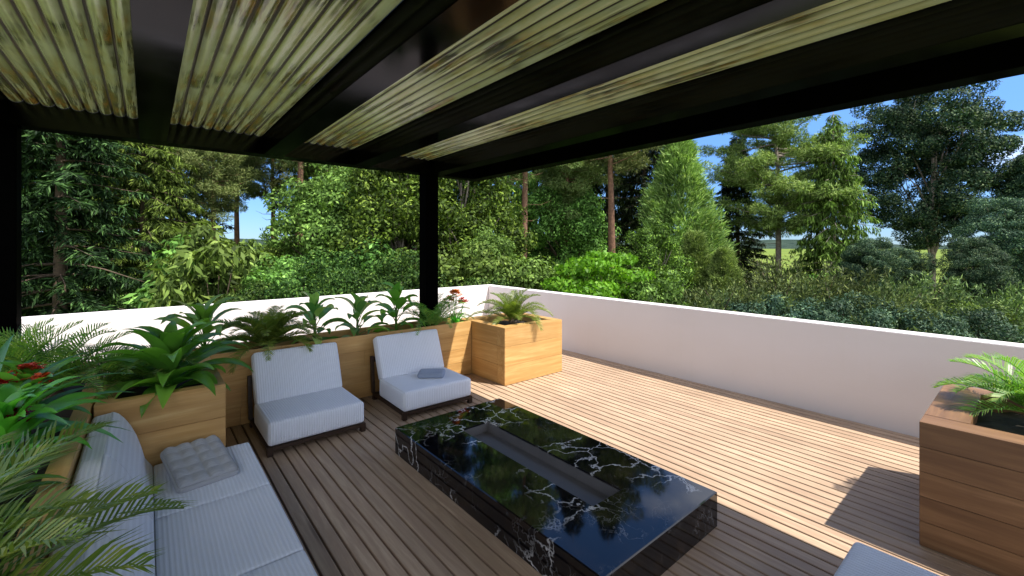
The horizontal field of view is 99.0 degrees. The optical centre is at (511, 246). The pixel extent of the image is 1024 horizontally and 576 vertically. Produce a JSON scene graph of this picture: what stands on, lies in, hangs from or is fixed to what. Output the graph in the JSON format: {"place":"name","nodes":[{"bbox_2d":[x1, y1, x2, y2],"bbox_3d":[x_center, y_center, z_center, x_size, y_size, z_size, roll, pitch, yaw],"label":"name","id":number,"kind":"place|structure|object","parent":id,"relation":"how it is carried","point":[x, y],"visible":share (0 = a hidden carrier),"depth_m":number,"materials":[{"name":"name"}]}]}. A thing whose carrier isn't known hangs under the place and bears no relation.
{"place":"outdoors","nodes":[
{"label":"outdoors","id":0,"kind":"place"},
{"bbox_2d":[52,239,948,248],"bbox_3d":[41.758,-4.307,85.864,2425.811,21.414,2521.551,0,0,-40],"label":"hills","id":1,"kind":"structure","parent":0,"point":[788,243],"depth_m":706.85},
{"bbox_2d":[83,249,976,297],"bbox_3d":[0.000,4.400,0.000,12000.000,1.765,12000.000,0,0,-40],"label":"ground","id":2,"kind":"structure","parent":0,"point":[785,254],"depth_m":152.43,"materials":[{"name":"plant"}]},
{"bbox_2d":[22,132,78,316],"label":"spruce tree","id":3,"kind":"object","parent":2,"relation":"on","point":[36,267],"visible":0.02,"depth_m":17.19,"materials":[{"name":"green plant"}]},
{"bbox_2d":[22,132,126,315],"bbox_3d":[-21.665,-2.951,19.380,10.273,17.499,9.798,0,0,43],"label":"spruce tree","id":4,"kind":"object","parent":2,"relation":"on","point":[43,207],"visible":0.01,"depth_m":19.11,"materials":[{"name":"green plant"}]},
{"bbox_2d":[21,129,162,316],"bbox_3d":[-15.251,-1.992,14.812,8.933,15.216,8.520,0,0,-29],"label":"spruce tree","id":5,"kind":"object","parent":2,"relation":"on","point":[61,278],"visible":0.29,"depth_m":14.85,"materials":[{"name":"green plant"}]},
{"bbox_2d":[48,281,160,312],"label":"leafy shrub","id":6,"kind":"object","parent":2,"relation":"on","point":[113,300],"visible":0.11,"depth_m":16.16,"materials":[{"name":"green plant"}]},
{"bbox_2d":[22,135,200,297],"bbox_3d":[-21.020,-3.270,22.011,10.224,18.260,10.719,0,0,29],"label":"spruce tree","id":7,"kind":"object","parent":2,"relation":"on","point":[150,250],"visible":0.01,"depth_m":21.69,"materials":[{"name":"green plant"}]},
{"bbox_2d":[67,140,221,300],"bbox_3d":[-16.566,-1.953,19.615,6.987,15.293,7.349,0,0,-19],"label":"spruce tree","id":8,"kind":"object","parent":2,"relation":"on","point":[161,172],"visible":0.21,"depth_m":19.15,"materials":[{"name":"green plant"}]},
{"bbox_2d":[121,235,230,308],"bbox_3d":[-11.658,2.001,15.579,3.293,4.832,3.370,0,0,-37],"label":"bigleaf shrub","id":9,"kind":"object","parent":2,"relation":"on","point":[138,293],"visible":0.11,"depth_m":14.57,"materials":[{"name":"green plant"}]},
{"bbox_2d":[114,147,252,248],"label":"spruce tree","id":10,"kind":"object","parent":2,"relation":"on","point":[179,211],"visible":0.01,"depth_m":29.91,"materials":[{"name":"green plant"}]},
{"bbox_2d":[140,221,256,308],"bbox_3d":[-9.964,1.792,14.437,3.663,5.252,3.579,0,0,27],"label":"bigleaf shrub","id":11,"kind":"object","parent":2,"relation":"on","point":[179,284],"visible":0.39,"depth_m":13.98,"materials":[{"name":"green plant"}]},
{"bbox_2d":[169,147,265,240],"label":"pine tree","id":12,"kind":"object","parent":2,"relation":"on","point":[214,192],"visible":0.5,"depth_m":25.61,"materials":[{"name":"green plant"}]},
{"bbox_2d":[184,149,274,260],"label":"pine tree","id":13,"kind":"object","parent":2,"relation":"on","point":[252,161],"visible":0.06,"depth_m":31.06,"materials":[{"name":"green plant"}]},
{"bbox_2d":[201,239,279,300],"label":"bigleaf shrub","id":14,"kind":"object","parent":2,"relation":"on","point":[258,249],"visible":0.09,"depth_m":16.56,"materials":[{"name":"green plant"}]},
{"bbox_2d":[223,279,284,302],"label":"leafy shrub","id":15,"kind":"object","parent":2,"relation":"on","point":[241,298],"visible":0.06,"depth_m":13.97,"materials":[{"name":"green plant"}]},
{"bbox_2d":[243,158,293,266],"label":"pine tree","id":16,"kind":"object","parent":2,"relation":"on","point":[274,181],"visible":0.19,"depth_m":33.34,"materials":[{"name":"green plant"}]},
{"bbox_2d":[248,236,301,272],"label":"broadleaf tree","id":17,"kind":"object","parent":2,"relation":"on","point":[276,252],"visible":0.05,"depth_m":21.34,"materials":[{"name":"green plant"}]},
{"bbox_2d":[240,254,318,300],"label":"pale shrub","id":18,"kind":"object","parent":2,"relation":"on","point":[265,275],"visible":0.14,"depth_m":14.98,"materials":[{"name":"green plant"}]},
{"bbox_2d":[274,159,305,243],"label":"pine tree","id":19,"kind":"object","parent":2,"relation":"on","point":[299,170],"depth_m":27.84,"materials":[{"name":"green plant"}]},
{"bbox_2d":[269,161,334,239],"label":"spruce tree","id":20,"kind":"object","parent":2,"relation":"on","point":[308,171],"visible":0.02,"depth_m":29.22,"materials":[{"name":"green plant"}]},
{"bbox_2d":[230,426,380,574],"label":"terrace base","id":21,"kind":"object","parent":2,"relation":"on","point":[300,505],"depth_m":3.00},
{"bbox_2d":[22,284,491,361],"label":"parapet wall","id":22,"kind":"structure","parent":21,"relation":"on","point":[124,320],"depth_m":6.37,"materials":[{"name":"paint"}]},
{"bbox_2d":[226,349,999,575],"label":"deck","id":23,"kind":"structure","parent":21,"relation":"on","point":[801,492],"depth_m":3.36,"materials":[{"name":"brown wood"}]},
{"bbox_2d":[0,362,105,575],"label":"wooden planter","id":24,"kind":"object","parent":23,"relation":"on","point":[66,465],"visible":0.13,"depth_m":2.14,"materials":[{"name":"brown wood"}]},
{"bbox_2d":[0,454,69,516],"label":"broadleaf plant","id":25,"kind":"object","parent":24,"relation":"on","point":[25,486],"visible":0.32,"depth_m":1.86,"materials":[{"name":"green plant"}]},
{"bbox_2d":[0,357,90,450],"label":"blossom plant","id":26,"kind":"object","parent":24,"relation":"on","point":[23,372],"visible":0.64,"depth_m":2.62,"materials":[{"name":"green plant"}]},
{"bbox_2d":[0,316,103,372],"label":"cycad","id":27,"kind":"object","parent":24,"relation":"on","point":[34,335],"visible":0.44,"depth_m":3.36,"materials":[{"name":"green plant"}]},
{"bbox_2d":[0,376,105,472],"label":"blossom plant","id":28,"kind":"object","parent":24,"relation":"on","point":[12,410],"visible":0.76,"depth_m":2.21,"materials":[{"name":"green plant"}]},
{"bbox_2d":[0,334,135,442],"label":"strap leaf plant","id":29,"kind":"object","parent":24,"relation":"on","point":[50,416],"visible":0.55,"depth_m":2.55,"materials":[{"name":"plant"}]},
{"bbox_2d":[0,322,138,400],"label":"cycad","id":30,"kind":"object","parent":24,"relation":"on","point":[57,357],"visible":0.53,"depth_m":3.24,"materials":[{"name":"green plant"}]},
{"bbox_2d":[0,417,194,575],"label":"cycad","id":31,"kind":"object","parent":24,"relation":"on","point":[31,460],"visible":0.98,"depth_m":1.28,"materials":[{"name":"green plant"}]},
{"bbox_2d":[94,356,225,467],"bbox_3d":[-2.838,1.423,3.550,0.731,0.743,1.147,0,0,-40],"label":"wooden planter","id":32,"kind":"object","parent":23,"relation":"on","point":[190,413],"visible":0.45,"depth_m":3.16,"materials":[{"name":"brown wood"}]},
{"bbox_2d":[45,340,213,410],"bbox_3d":[-3.060,0.957,3.396,1.011,0.482,1.062,0,0,34],"label":"cycad","id":33,"kind":"object","parent":32,"relation":"on","point":[120,368],"visible":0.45,"depth_m":3.28,"materials":[{"name":"green plant"}]},
{"bbox_2d":[86,317,252,417],"bbox_3d":[-2.652,0.901,3.430,1.047,0.625,0.966,0,0,-6],"label":"birds nest fern","id":34,"kind":"object","parent":32,"relation":"on","point":[172,344],"visible":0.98,"depth_m":3.33,"materials":[{"name":"green plant"}]},
{"bbox_2d":[43,412,317,575],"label":"sofa","id":35,"kind":"object","parent":23,"relation":"on","point":[239,524],"visible":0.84,"depth_m":2.29,"materials":[{"name":"white fabric"}]},
{"bbox_2d":[160,435,238,493],"bbox_3d":[-2.117,1.463,2.961,0.522,0.095,0.346,13,9,40],"label":"cushion","id":36,"kind":"object","parent":35,"relation":"on","point":[196,464],"visible":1,"depth_m":2.90,"materials":[{"name":"grey fabric"}]},
{"bbox_2d":[247,342,365,457],"bbox_3d":[-2.038,1.429,4.330,0.878,0.741,0.890,0,0,-40],"label":"lounge chair","id":37,"kind":"object","parent":23,"relation":"on","point":[301,394],"visible":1,"depth_m":4.27,"materials":[{"name":"white fabric"}]},
{"bbox_2d":[189,317,470,427],"bbox_3d":[-2.195,1.425,5.162,3.802,0.740,0.493,0,0,-40],"label":"wooden planter","id":38,"kind":"object","parent":23,"relation":"on","point":[355,352],"visible":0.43,"depth_m":5.16,"materials":[{"name":"brown wood"}]},
{"bbox_2d":[154,294,248,353],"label":"broadleaf plant","id":39,"kind":"object","parent":38,"relation":"on","point":[205,311],"visible":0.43,"depth_m":4.38,"materials":[{"name":"green plant"}]},
{"bbox_2d":[211,305,322,373],"bbox_3d":[-2.657,0.951,4.763,1.159,0.554,1.311,0,0,-40],"label":"cycad","id":40,"kind":"object","parent":38,"relation":"on","point":[265,330],"visible":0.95,"depth_m":4.64,"materials":[{"name":"green plant"}]},
{"bbox_2d":[283,291,347,343],"bbox_3d":[-2.250,0.875,5.115,0.657,0.716,0.739,0,0,0],"label":"dumb cane","id":41,"kind":"object","parent":38,"relation":"on","point":[317,309],"visible":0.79,"depth_m":5.05,"materials":[{"name":"green plant"}]},
{"bbox_2d":[322,293,388,337],"bbox_3d":[-1.876,0.897,5.434,0.713,0.672,0.671,0,0,1],"label":"dumb cane","id":42,"kind":"object","parent":38,"relation":"on","point":[360,305],"visible":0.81,"depth_m":5.37,"materials":[{"name":"green plant"}]},
{"bbox_2d":[367,281,425,333],"bbox_3d":[-1.500,0.840,5.759,0.725,0.786,0.730,0,0,-11],"label":"dumb cane","id":43,"kind":"object","parent":38,"relation":"on","point":[397,300],"visible":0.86,"depth_m":5.70,"materials":[{"name":"green plant"}]},
{"bbox_2d":[389,293,473,335],"bbox_3d":[-1.066,0.908,5.915,1.163,0.581,1.262,0,0,-40],"label":"cycad","id":44,"kind":"object","parent":38,"relation":"on","point":[433,317],"visible":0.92,"depth_m":5.77,"materials":[{"name":"green plant"}]},
{"bbox_2d":[442,289,470,323],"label":"flame lily","id":45,"kind":"object","parent":38,"relation":"on","point":[454,319],"visible":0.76,"depth_m":6.24,"materials":[{"name":"green plant"}]},
{"bbox_2d":[370,329,471,420],"bbox_3d":[-1.066,1.429,5.110,0.878,0.741,0.890,0,0,-39],"label":"lounge chair","id":46,"kind":"object","parent":23,"relation":"on","point":[401,360],"visible":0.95,"depth_m":5.04,"materials":[{"name":"white fabric"}]},
{"bbox_2d":[417,368,445,378],"bbox_3d":[-0.934,1.474,5.081,0.306,0.068,0.226,0,0,-3],"label":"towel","id":47,"kind":"object","parent":46,"relation":"on","point":[432,373],"visible":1,"depth_m":4.99,"materials":[{"name":"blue fabric"}]},
{"bbox_2d":[0,0,1023,344],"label":"pergola","id":48,"kind":"object","parent":23,"relation":"on","point":[428,92],"visible":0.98,"depth_m":2.77,"materials":[{"name":"black metal"}]},
{"bbox_2d":[462,313,561,385],"bbox_3d":[-0.014,1.424,6.354,1.060,0.742,1.024,0,0,-40],"label":"wooden planter","id":49,"kind":"object","parent":23,"relation":"on","point":[503,352],"visible":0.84,"depth_m":5.94,"materials":[{"name":"brown wood"}]},
{"bbox_2d":[468,288,552,328],"bbox_3d":[0.017,0.897,6.374,1.155,0.584,1.255,0,0,-40],"label":"cycad","id":50,"kind":"object","parent":49,"relation":"on","point":[513,310],"visible":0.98,"depth_m":6.24,"materials":[{"name":"green plant"}]},
{"bbox_2d":[395,398,716,575],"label":"fire pit table","id":51,"kind":"object","parent":23,"relation":"on","point":[541,495],"visible":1,"depth_m":2.86,"materials":[{"name":"black stone"}]},
{"bbox_2d":[834,542,939,575],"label":"lounge chair","id":52,"kind":"object","parent":23,"relation":"on","point":[860,559],"visible":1,"depth_m":2.07,"materials":[{"name":"white fabric"}]},
{"bbox_2d":[919,384,1023,575],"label":"wooden planter","id":53,"kind":"object","parent":23,"relation":"on","point":[971,489],"visible":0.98,"depth_m":2.49,"materials":[{"name":"brown wood"}]},
{"bbox_2d":[931,352,1023,415],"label":"cycad","id":54,"kind":"object","parent":53,"relation":"on","point":[1001,383],"visible":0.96,"depth_m":2.83,"materials":[{"name":"green plant"}]},
{"bbox_2d":[489,285,1023,437],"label":"parapet wall","id":55,"kind":"structure","parent":21,"relation":"on","point":[883,378],"depth_m":5.00,"materials":[{"name":"paint"}]},
{"bbox_2d":[253,248,369,300],"bbox_3d":[-6.811,2.214,15.183,4.296,4.422,4.119,0,0,21],"label":"leafy shrub","id":56,"kind":"object","parent":2,"relation":"on","point":[322,262],"visible":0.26,"depth_m":14.41,"materials":[{"name":"green plant"}]},
{"bbox_2d":[259,163,393,268],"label":"broadleaf tree","id":57,"kind":"object","parent":2,"relation":"on","point":[318,203],"visible":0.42,"depth_m":18.10,"materials":[{"name":"green plant"}]},
{"bbox_2d":[302,265,395,296],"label":"leafy shrub","id":58,"kind":"object","parent":2,"relation":"on","point":[323,285],"visible":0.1,"depth_m":13.96,"materials":[{"name":"green plant"}]},
{"bbox_2d":[326,236,407,289],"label":"pale shrub","id":59,"kind":"object","parent":2,"relation":"on","point":[367,264],"visible":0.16,"depth_m":15.52,"materials":[{"name":"green plant"}]},
{"bbox_2d":[323,166,411,248],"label":"broadleaf tree","id":60,"kind":"object","parent":2,"relation":"on","point":[401,179],"visible":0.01,"depth_m":22.22,"materials":[{"name":"green plant"}]},
{"bbox_2d":[327,167,454,266],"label":"broadleaf tree","id":61,"kind":"object","parent":2,"relation":"on","point":[376,215],"visible":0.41,"depth_m":16.54,"materials":[{"name":"green plant"}]},
{"bbox_2d":[350,247,454,292],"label":"leafy shrub","id":62,"kind":"object","parent":2,"relation":"on","point":[408,274],"visible":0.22,"depth_m":14.61,"materials":[{"name":"green plant"}]},
{"bbox_2d":[396,174,539,265],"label":"broadleaf tree","id":63,"kind":"object","parent":2,"relation":"on","point":[478,211],"visible":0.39,"depth_m":18.65,"materials":[{"name":"green plant"}]},
{"bbox_2d":[438,240,524,287],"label":"pale shrub","id":64,"kind":"object","parent":2,"relation":"on","point":[451,269],"visible":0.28,"depth_m":15.37,"materials":[{"name":"green plant"}]},
{"bbox_2d":[452,225,520,286],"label":"broadleaf tree","id":65,"kind":"object","parent":2,"relation":"on","point":[501,245],"visible":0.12,"depth_m":16.37,"materials":[{"name":"green plant"}]},
{"bbox_2d":[462,275,511,286],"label":"leafy shrub","id":66,"kind":"object","parent":2,"relation":"on","point":[481,281],"visible":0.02,"depth_m":14.69,"materials":[{"name":"green plant"}]},
{"bbox_2d":[457,172,551,270],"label":"spruce tree","id":67,"kind":"object","parent":2,"relation":"on","point":[530,185],"visible":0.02,"depth_m":28.76,"materials":[{"name":"green plant"}]},
{"bbox_2d":[483,253,564,289],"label":"pale shrub","id":68,"kind":"object","parent":2,"relation":"on","point":[532,275],"visible":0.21,"depth_m":15.57,"materials":[{"name":"green plant"}]},
{"bbox_2d":[507,170,556,265],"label":"spruce tree","id":69,"kind":"object","parent":2,"relation":"on","point":[533,191],"visible":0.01,"depth_m":34.23,"materials":[{"name":"green plant"}]},
{"bbox_2d":[500,161,584,258],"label":"pine tree","id":70,"kind":"object","parent":2,"relation":"on","point":[523,178],"visible":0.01,"depth_m":21.32,"materials":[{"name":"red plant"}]},
{"bbox_2d":[513,171,621,281],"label":"broadleaf tree","id":71,"kind":"object","parent":2,"relation":"on","point":[588,226],"visible":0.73,"depth_m":26.49,"materials":[{"name":"green plant"}]},
{"bbox_2d":[532,159,607,276],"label":"pine tree","id":72,"kind":"object","parent":2,"relation":"on","point":[552,177],"visible":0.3,"depth_m":26.37,"materials":[{"name":"green plant"}]},
{"bbox_2d":[527,159,635,286],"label":"spruce tree","id":73,"kind":"object","parent":2,"relation":"on","point":[599,190],"visible":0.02,"depth_m":32.59,"materials":[{"name":"green plant"}]},
{"bbox_2d":[540,250,655,299],"bbox_3d":[2.898,2.246,14.665,3.998,4.344,4.520,0,0,-1],"label":"layered shrub","id":74,"kind":"object","parent":2,"relation":"on","point":[602,263],"visible":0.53,"depth_m":14.25,"materials":[{"name":"green plant"}]},
{"bbox_2d":[560,145,662,278],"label":"pine tree","id":75,"kind":"object","parent":2,"relation":"on","point":[630,161],"visible":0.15,"depth_m":24.86,"materials":[{"name":"green plant"}]},
{"bbox_2d":[577,155,649,283],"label":"spruce tree","id":76,"kind":"object","parent":2,"relation":"on","point":[616,205],"visible":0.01,"depth_m":36.63,"materials":[{"name":"green plant"}]},
{"bbox_2d":[590,145,691,285],"bbox_3d":[9.255,-3.334,31.339,9.826,18.412,9.372,0,0,2],"label":"spruce tree","id":77,"kind":"object","parent":2,"relation":"on","point":[630,210],"visible":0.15,"depth_m":30.49,"materials":[{"name":"green plant"}]},
{"bbox_2d":[609,266,689,306],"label":"pale shrub","id":78,"kind":"object","parent":2,"relation":"on","point":[662,290],"visible":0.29,"depth_m":14.75,"materials":[{"name":"green plant"}]},
{"bbox_2d":[611,222,696,302],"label":"broadleaf tree","id":79,"kind":"object","parent":2,"relation":"on","point":[647,253],"visible":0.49,"depth_m":17.35,"materials":[{"name":"green plant"}]},
{"bbox_2d":[627,139,739,286],"bbox_3d":[8.557,-0.647,21.750,7.129,10.383,7.475,0,0,39],"label":"cypress tree","id":80,"kind":"object","parent":2,"relation":"on","point":[679,172],"visible":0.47,"depth_m":21.20,"materials":[{"name":"green plant"}]},
{"bbox_2d":[678,227,712,302],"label":"cypress tree","id":81,"kind":"object","parent":2,"relation":"on","point":[695,245],"visible":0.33,"depth_m":18.11,"materials":[{"name":"green plant"}]},
{"bbox_2d":[637,284,775,312],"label":"juniper bush","id":82,"kind":"object","parent":2,"relation":"on","point":[710,305],"visible":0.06,"depth_m":14.39,"materials":[{"name":"green plant"}]},
{"bbox_2d":[702,245,749,304],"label":"cypress tree","id":83,"kind":"object","parent":2,"relation":"on","point":[723,262],"visible":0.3,"depth_m":17.22,"materials":[{"name":"green plant"}]},
{"bbox_2d":[679,277,780,315],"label":"juniper bush","id":84,"kind":"object","parent":2,"relation":"on","point":[756,290],"visible":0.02,"depth_m":15.12,"materials":[{"name":"green plant"}]},
{"bbox_2d":[709,300,771,315],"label":"cloud shrub","id":85,"kind":"object","parent":2,"relation":"on","point":[745,306],"visible":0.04,"depth_m":14.08,"materials":[{"name":"teal plant"}]},
{"bbox_2d":[712,135,785,285],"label":"spruce tree","id":86,"kind":"object","parent":2,"relation":"on","point":[736,194],"visible":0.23,"depth_m":30.30,"materials":[{"name":"green plant"}]},
{"bbox_2d":[694,272,857,319],"bbox_3d":[9.094,2.917,15.883,6.083,4.037,6.545,0,0,14],"label":"juniper bush","id":87,"kind":"object","parent":2,"relation":"on","point":[788,294],"visible":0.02,"depth_m":15.06,"materials":[{"name":"green plant"}]},
{"bbox_2d":[698,114,872,275],"bbox_3d":[16.252,-2.917,26.419,9.282,14.645,9.449,0,0,-30],"label":"pine tree","id":88,"kind":"object","parent":2,"relation":"on","point":[757,174],"visible":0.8,"depth_m":25.24,"materials":[{"name":"green plant"}]},
{"bbox_2d":[720,293,852,323],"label":"cloud shrub","id":89,"kind":"object","parent":2,"relation":"on","point":[773,305],"visible":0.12,"depth_m":13.89,"materials":[{"name":"teal plant"}]},
{"bbox_2d":[784,114,882,283],"bbox_3d":[17.802,-1.401,24.099,5.195,12.159,5.519,0,0,4],"label":"deciduous tree","id":90,"kind":"object","parent":2,"relation":"on","point":[829,241],"visible":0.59,"depth_m":23.51,"materials":[{"name":"green plant"}]},
{"bbox_2d":[740,253,937,323],"bbox_3d":[11.495,2.605,17.496,7.920,4.886,7.362,0,0,18],"label":"juniper bush","id":91,"kind":"object","parent":2,"relation":"on","point":[763,276],"visible":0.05,"depth_m":16.58,"materials":[{"name":"green plant"}]},
{"bbox_2d":[782,295,897,328],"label":"cloud shrub","id":92,"kind":"object","parent":2,"relation":"on","point":[840,306],"visible":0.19,"depth_m":13.62,"materials":[{"name":"teal plant"}]},
{"bbox_2d":[778,271,949,332],"bbox_3d":[11.799,2.894,15.336,6.178,4.100,6.647,0,0,28],"label":"juniper bush","id":93,"kind":"object","parent":2,"relation":"on","point":[882,292],"visible":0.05,"depth_m":14.22,"materials":[{"name":"green plant"}]},
{"bbox_2d":[836,237,911,301],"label":"dark tree","id":94,"kind":"object","parent":2,"relation":"on","point":[876,257],"visible":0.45,"depth_m":17.87,"materials":[{"name":"green plant"}]},
{"bbox_2d":[822,290,936,332],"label":"cloud shrub","id":95,"kind":"object","parent":2,"relation":"on","point":[905,318],"visible":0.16,"depth_m":13.96,"materials":[{"name":"teal plant"}]},
{"bbox_2d":[873,247,936,294],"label":"dark tree","id":96,"kind":"object","parent":2,"relation":"on","point":[918,266],"visible":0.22,"depth_m":19.35,"materials":[{"name":"green plant"}]},
{"bbox_2d":[828,267,1022,315],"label":"juniper bush","id":97,"kind":"object","parent":2,"relation":"on","point":[955,280],"depth_m":15.96,"materials":[{"name":"green plant"}]},
{"bbox_2d":[881,300,973,337],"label":"cloud shrub","id":98,"kind":"object","parent":2,"relation":"on","point":[955,329],"visible":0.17,"depth_m":13.33,"materials":[{"name":"teal plant"}]},
{"bbox_2d":[848,79,1023,294],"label":"dark tree","id":99,"kind":"object","parent":2,"relation":"on","point":[941,154],"visible":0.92,"depth_m":25.23,"materials":[{"name":"green plant"}]},
{"bbox_2d":[891,271,1023,336],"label":"juniper bush","id":100,"kind":"object","parent":2,"relation":"on","point":[1018,304],"visible":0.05,"depth_m":14.88,"materials":[{"name":"green plant"}]},
{"bbox_2d":[892,291,1023,339],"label":"juniper bush","id":101,"kind":"object","parent":2,"relation":"on","point":[1003,311],"depth_m":14.19,"materials":[{"name":"green plant"}]},
{"bbox_2d":[926,236,1019,305],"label":"dark tree","id":102,"kind":"object","parent":2,"relation":"on","point":[992,269],"visible":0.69,"depth_m":16.68,"materials":[{"name":"green plant"}]},
{"bbox_2d":[934,307,1023,343],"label":"cloud shrub","id":103,"kind":"object","parent":2,"relation":"on","point":[1004,333],"visible":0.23,"depth_m":13.42,"materials":[{"name":"teal plant"}]},
{"bbox_2d":[950,196,1023,301],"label":"dark tree","id":104,"kind":"object","parent":2,"relation":"on","point":[1005,226],"visible":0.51,"depth_m":18.33,"materials":[{"name":"green plant"}]},
{"bbox_2d":[989,146,1023,214],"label":"dark tree","id":105,"kind":"object","parent":2,"relation":"on","point":[1012,186],"visible":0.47,"depth_m":23.59,"materials":[{"name":"green plant"}]},
{"bbox_2d":[39,74,1023,244],"label":"sky","id":106,"kind":"structure","parent":0,"point":[1011,90],"materials":[{"name":"blue"}]},
{"bbox_2d":[935,300,1022,338],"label":"pale shrub","id":107,"kind":"object","parent":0,"point":[1001,307],"visible":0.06,"depth_m":14.15,"materials":[{"name":"green plant"}]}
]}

